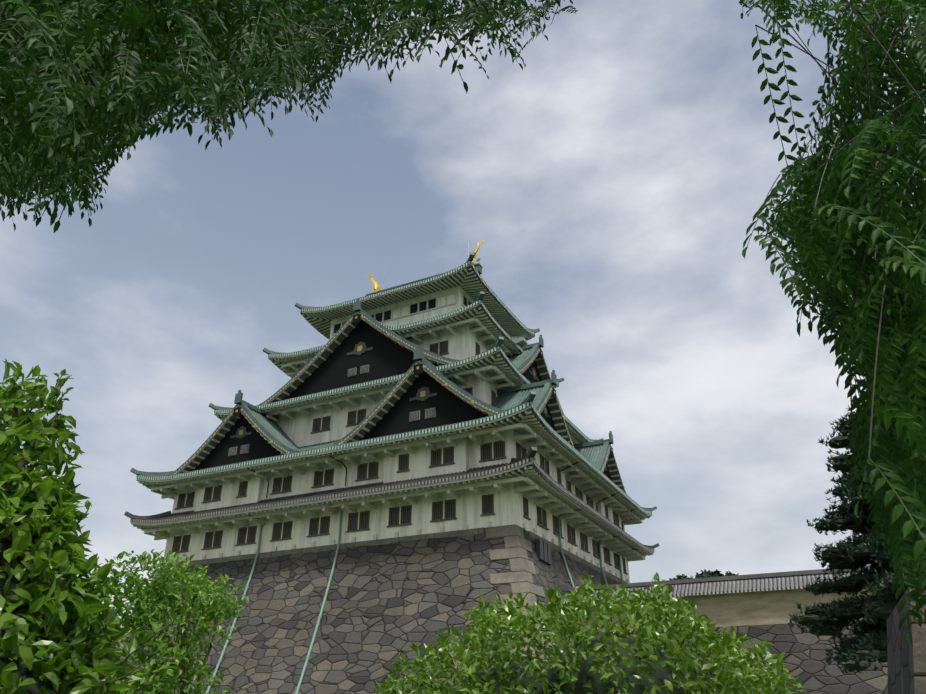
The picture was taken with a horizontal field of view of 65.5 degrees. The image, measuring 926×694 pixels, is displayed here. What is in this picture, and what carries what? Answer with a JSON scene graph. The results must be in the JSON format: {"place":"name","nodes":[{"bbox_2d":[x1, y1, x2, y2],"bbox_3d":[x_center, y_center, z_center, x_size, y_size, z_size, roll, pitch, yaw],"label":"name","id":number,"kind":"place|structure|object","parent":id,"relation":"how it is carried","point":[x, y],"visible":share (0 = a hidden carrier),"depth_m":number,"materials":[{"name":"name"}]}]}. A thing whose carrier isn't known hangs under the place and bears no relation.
{"place":"outdoors","nodes":[
{"label":"outdoors","id":0,"kind":"place"},
{"bbox_2d":[163,286,629,582],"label":"castle walls","id":1,"kind":"structure","parent":0,"point":[448,512],"depth_m":63.28,"materials":[{"name":"white paint"}]},
{"bbox_2d":[124,447,659,560],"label":"lowest roof","id":2,"kind":"structure","parent":1,"relation":"on","point":[527,472],"depth_m":60.00,"materials":[{"name":"tile"}]},
{"bbox_2d":[130,291,656,524],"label":"castle roofs","id":3,"kind":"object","parent":1,"relation":"on","point":[361,353],"visible":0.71,"depth_m":68.01,"materials":[{"name":"green metal"}]},
{"bbox_2d":[170,454,638,693],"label":"drainpipes","id":4,"kind":"object","parent":1,"relation":"attached to","point":[543,550],"visible":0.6,"depth_m":58.92,"materials":[{"name":"green metal"}]},
{"bbox_2d":[295,253,539,340],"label":"top roof","id":5,"kind":"structure","parent":1,"relation":"on","point":[468,279],"depth_m":80.09,"materials":[{"name":"green metal"}]},
{"bbox_2d":[366,241,483,291],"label":"roof ornaments","id":6,"kind":"object","parent":5,"relation":"on","point":[376,286],"visible":0.71,"depth_m":91.38,"materials":[{"name":"gold metal"}]},
{"bbox_2d":[383,239,468,286],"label":"lightning rods","id":7,"kind":"object","parent":5,"relation":"on","point":[468,257],"visible":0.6,"depth_m":88.19,"materials":[{"name":"silver metal"}]},
{"bbox_2d":[0,0,925,629],"label":"sky","id":8,"kind":"structure","parent":0,"point":[612,184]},
{"bbox_2d":[886,587,925,693],"bbox_3d":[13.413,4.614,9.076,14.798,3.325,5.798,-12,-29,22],"label":"trunk","id":9,"kind":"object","parent":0,"point":[906,668],"depth_m":10.92,"materials":[{"name":"wood"}]},
{"label":"ground","id":10,"kind":"structure","parent":0,"visible":0},
{"bbox_2d":[0,358,183,693],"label":"bush","id":11,"kind":"object","parent":10,"relation":"on","point":[52,606],"visible":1,"depth_m":3.34,"materials":[{"name":"green plant"}]},
{"bbox_2d":[90,549,248,693],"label":"shrub","id":12,"kind":"object","parent":10,"relation":"on","point":[205,612],"visible":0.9,"depth_m":5.40,"materials":[{"name":"green plant"}]},
{"bbox_2d":[0,0,576,232],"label":"tree foliage","id":13,"kind":"object","parent":10,"relation":"on","point":[80,80],"visible":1,"depth_m":1.82,"materials":[{"name":"green plant"}]},
{"bbox_2d":[114,528,621,693],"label":"keep stone base","id":14,"kind":"object","parent":10,"relation":"on","point":[385,605],"visible":0.54,"depth_m":54.45,"materials":[{"name":"grey stone"}]},
{"bbox_2d":[112,524,626,667],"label":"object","id":15,"kind":"object","parent":14,"relation":"attached to","point":[521,566],"visible":0.35,"depth_m":53.12,"materials":[{"name":"grey stone"}]},
{"bbox_2d":[372,572,807,693],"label":"shrub","id":16,"kind":"object","parent":10,"relation":"on","point":[592,662],"visible":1,"depth_m":4.43,"materials":[{"name":"green plant"}]},
{"bbox_2d":[669,570,738,579],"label":"trees","id":17,"kind":"object","parent":10,"relation":"on","point":[708,573],"visible":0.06,"depth_m":68.91,"materials":[{"name":"green plant"}]},
{"bbox_2d":[562,566,887,693],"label":"moat wall with parapet","id":18,"kind":"structure","parent":10,"relation":"on","point":[757,609],"depth_m":48.67,"materials":[{"name":"stone"}]},
{"bbox_2d":[738,0,925,647],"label":"tree canopy","id":19,"kind":"object","parent":10,"relation":"on","point":[869,223],"visible":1,"depth_m":2.11,"materials":[{"name":"green plant"}]},
{"bbox_2d":[787,404,925,673],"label":"pine tree","id":20,"kind":"object","parent":10,"relation":"on","point":[865,647],"visible":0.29,"depth_m":25.39,"materials":[{"name":"green plant"}]}
]}

